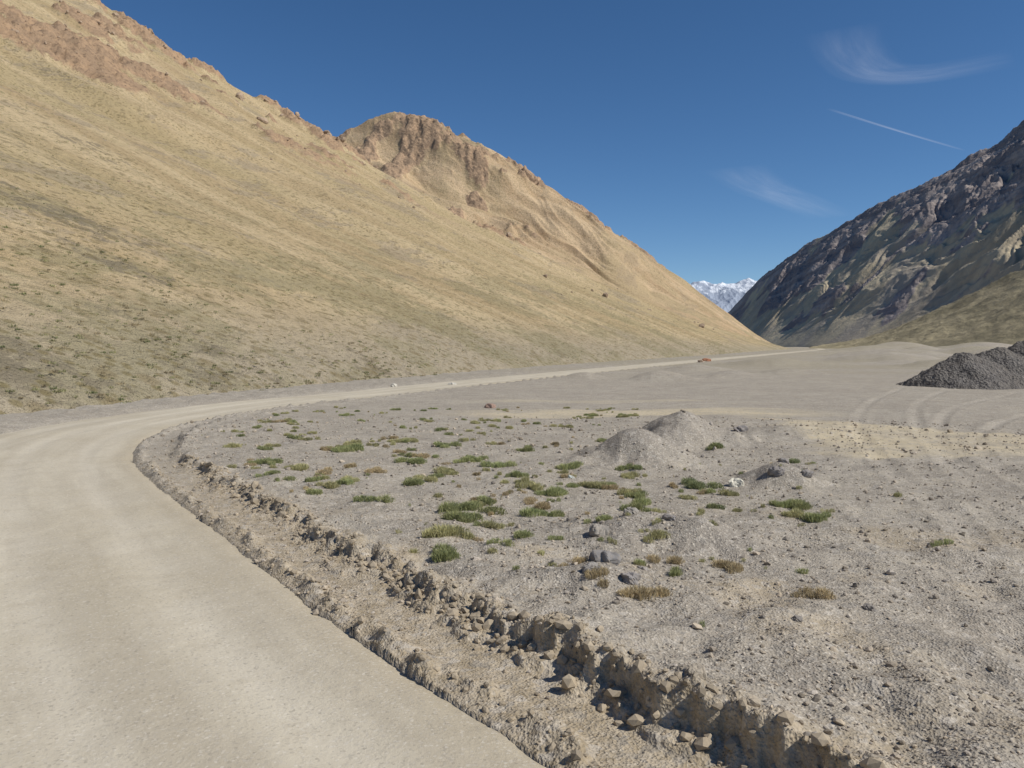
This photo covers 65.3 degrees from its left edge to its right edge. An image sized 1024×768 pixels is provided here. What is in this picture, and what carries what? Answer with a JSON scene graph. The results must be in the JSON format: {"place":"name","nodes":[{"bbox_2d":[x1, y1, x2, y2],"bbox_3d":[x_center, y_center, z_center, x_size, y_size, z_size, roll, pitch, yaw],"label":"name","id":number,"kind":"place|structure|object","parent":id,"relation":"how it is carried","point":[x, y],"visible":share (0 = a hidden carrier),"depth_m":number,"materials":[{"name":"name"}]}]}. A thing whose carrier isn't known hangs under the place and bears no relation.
{"place":"outdoors","nodes":[
{"label":"outdoors","id":0,"kind":"place"},
{"bbox_2d":[0,0,789,413],"bbox_3d":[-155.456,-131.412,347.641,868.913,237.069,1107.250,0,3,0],"label":"hill","id":1,"kind":"structure","parent":0,"point":[130,68],"depth_m":125.33,"materials":[{"name":"beige soil"}]},
{"bbox_2d":[11,0,714,329],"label":"hill boulders","id":2,"kind":"object","parent":1,"relation":"on","point":[240,95],"visible":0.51,"depth_m":406.43,"materials":[{"name":"stone"}]},
{"bbox_2d":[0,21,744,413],"bbox_3d":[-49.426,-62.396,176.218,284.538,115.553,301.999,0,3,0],"label":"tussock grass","id":3,"kind":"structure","parent":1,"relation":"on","point":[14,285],"depth_m":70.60,"materials":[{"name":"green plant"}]},
{"bbox_2d":[0,348,824,767],"bbox_3d":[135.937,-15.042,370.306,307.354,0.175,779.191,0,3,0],"label":"dirt road","id":4,"kind":"structure","parent":0,"point":[144,622],"depth_m":7.91,"materials":[{"name":"beige soil"}]},
{"bbox_2d":[0,342,1023,767],"bbox_3d":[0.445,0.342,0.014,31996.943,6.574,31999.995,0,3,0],"label":"ground","id":5,"kind":"structure","parent":0,"point":[824,390],"depth_m":11.83,"materials":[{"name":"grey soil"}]},
{"bbox_2d":[484,403,495,407],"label":"rock","id":6,"kind":"object","parent":5,"relation":"on","point":[489,405],"visible":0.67,"depth_m":37.95,"materials":[{"name":"stone"}]},
{"bbox_2d":[142,454,911,767],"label":"soil clods","id":7,"kind":"object","parent":5,"relation":"on","point":[707,741],"visible":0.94,"depth_m":7.63,"materials":[{"name":"soil"}]},
{"bbox_2d":[545,558,569,566],"bbox_3d":[0.562,2.287,10.022,0.300,0.213,0.252,-3,4,-43],"label":"rock","id":8,"kind":"object","parent":5,"relation":"on","point":[557,561],"visible":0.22,"depth_m":9.96,"materials":[{"name":"stone"}]},
{"bbox_2d":[571,663,583,674],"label":"rock","id":9,"kind":"object","parent":5,"relation":"on","point":[577,668],"visible":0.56,"depth_m":7.09,"materials":[{"name":"stone"}]},
{"bbox_2d":[201,405,953,627],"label":"cushion plants","id":10,"kind":"object","parent":5,"relation":"on","point":[443,552],"visible":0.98,"depth_m":15.49,"materials":[{"name":"green plant"}]},
{"bbox_2d":[581,561,602,574],"bbox_3d":[0.960,2.203,9.459,0.261,0.176,0.206,2,3,32],"label":"rock","id":11,"kind":"object","parent":5,"relation":"on","point":[587,566],"visible":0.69,"depth_m":9.43,"materials":[{"name":"stone"}]},
{"bbox_2d":[589,523,608,536],"bbox_3d":[1.302,2.221,12.036,0.298,0.248,0.403,0,3,0],"label":"rock","id":12,"kind":"object","parent":5,"relation":"on","point":[595,530],"visible":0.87,"depth_m":11.90,"materials":[{"name":"stone"}]},
{"bbox_2d":[589,550,621,564],"bbox_3d":[1.130,2.163,9.853,0.323,0.252,0.381,-2,3,-31],"label":"rock","id":13,"kind":"object","parent":5,"relation":"on","point":[614,558],"visible":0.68,"depth_m":9.75,"materials":[{"name":"stone"}]},
{"bbox_2d":[620,571,640,584],"bbox_3d":[1.394,2.298,9.420,0.242,0.173,0.216,-2,3,-34],"label":"rock","id":14,"kind":"object","parent":5,"relation":"on","point":[630,577],"visible":0.93,"depth_m":9.34,"materials":[{"name":"stone"}]},
{"bbox_2d":[623,507,639,514],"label":"rock","id":15,"kind":"object","parent":5,"relation":"on","point":[634,510],"visible":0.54,"depth_m":12.62,"materials":[{"name":"stone"}]},
{"bbox_2d":[637,566,649,571],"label":"rock","id":16,"kind":"object","parent":5,"relation":"on","point":[643,568],"visible":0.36,"depth_m":9.99,"materials":[{"name":"stone"}]},
{"bbox_2d":[662,513,675,520],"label":"rock","id":17,"kind":"object","parent":5,"relation":"on","point":[667,516],"visible":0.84,"depth_m":12.16,"materials":[{"name":"stone"}]},
{"bbox_2d":[685,662,706,679],"bbox_3d":[1.450,2.293,6.323,0.155,0.131,0.201,0,3,0],"label":"rock","id":18,"kind":"object","parent":5,"relation":"on","point":[699,668],"visible":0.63,"depth_m":6.27,"materials":[{"name":"stone"}]},
{"bbox_2d":[728,478,743,486],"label":"white rock","id":19,"kind":"object","parent":5,"relation":"on","point":[735,482],"visible":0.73,"depth_m":16.83,"materials":[{"name":"stone"}]},
{"bbox_2d":[733,425,748,431],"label":"rock","id":20,"kind":"object","parent":5,"relation":"on","point":[742,428],"visible":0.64,"depth_m":26.52,"materials":[{"name":"stone"}]},
{"bbox_2d":[738,694,760,707],"bbox_3d":[1.742,2.347,5.870,0.175,0.112,0.130,0,3,0],"label":"rock","id":21,"kind":"object","parent":5,"relation":"on","point":[753,700],"visible":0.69,"depth_m":5.82,"materials":[{"name":"stone"}]},
{"bbox_2d":[760,677,776,683],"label":"rock","id":22,"kind":"object","parent":5,"relation":"on","point":[767,679],"visible":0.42,"depth_m":6.51,"materials":[{"name":"stone"}]},
{"bbox_2d":[767,466,784,476],"bbox_3d":[5.597,1.850,16.906,0.384,0.255,0.285,1,3,16],"label":"rock","id":23,"kind":"object","parent":5,"relation":"on","point":[775,471],"visible":1,"depth_m":16.81,"materials":[{"name":"stone"}]},
{"bbox_2d":[777,458,789,463],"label":"rock","id":24,"kind":"object","parent":5,"relation":"on","point":[783,460],"visible":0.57,"depth_m":17.28,"materials":[{"name":"stone"}]},
{"bbox_2d":[791,615,802,621],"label":"rock","id":25,"kind":"object","parent":5,"relation":"on","point":[796,618],"visible":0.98,"depth_m":8.10,"materials":[{"name":"stone"}]},
{"bbox_2d":[801,469,813,477],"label":"rock","id":26,"kind":"object","parent":5,"relation":"on","point":[806,473],"visible":1,"depth_m":16.72,"materials":[{"name":"stone"}]},
{"bbox_2d":[863,603,875,611],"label":"rock","id":27,"kind":"object","parent":5,"relation":"on","point":[868,606],"visible":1,"depth_m":8.70,"materials":[{"name":"stone"}]},
{"bbox_2d":[896,341,1023,389],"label":"gravel pile","id":28,"kind":"object","parent":5,"relation":"on","point":[999,368],"visible":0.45,"depth_m":56.84,"materials":[{"name":"grey gravel"}]},
{"bbox_2d":[338,111,769,342],"bbox_3d":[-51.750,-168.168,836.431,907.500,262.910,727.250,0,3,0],"label":"rocky hill","id":29,"kind":"structure","parent":0,"point":[463,176],"depth_m":820.26,"materials":[{"name":"brown stone"}]},
{"bbox_2d":[100,0,1023,283],"label":"sky","id":30,"kind":"structure","parent":0,"point":[722,139],"materials":[{"name":"blue"}]},
{"bbox_2d":[690,278,756,312],"bbox_3d":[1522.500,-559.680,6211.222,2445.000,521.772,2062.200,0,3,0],"label":"snowy mountain","id":31,"kind":"structure","parent":0,"point":[725,297],"depth_m":6009.05,"materials":[{"name":"white snow"}]},
{"bbox_2d":[728,120,1023,346],"bbox_3d":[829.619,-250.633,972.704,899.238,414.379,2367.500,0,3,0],"label":"mountain","id":32,"kind":"structure","parent":0,"point":[937,242],"depth_m":1242.23,"materials":[{"name":"grey stone"}]},
{"bbox_2d":[809,270,1023,348],"bbox_3d":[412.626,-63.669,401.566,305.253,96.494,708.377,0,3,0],"label":"foothill","id":33,"kind":"structure","parent":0,"point":[993,312],"depth_m":588.31,"materials":[{"name":"brown soil"}]}
]}

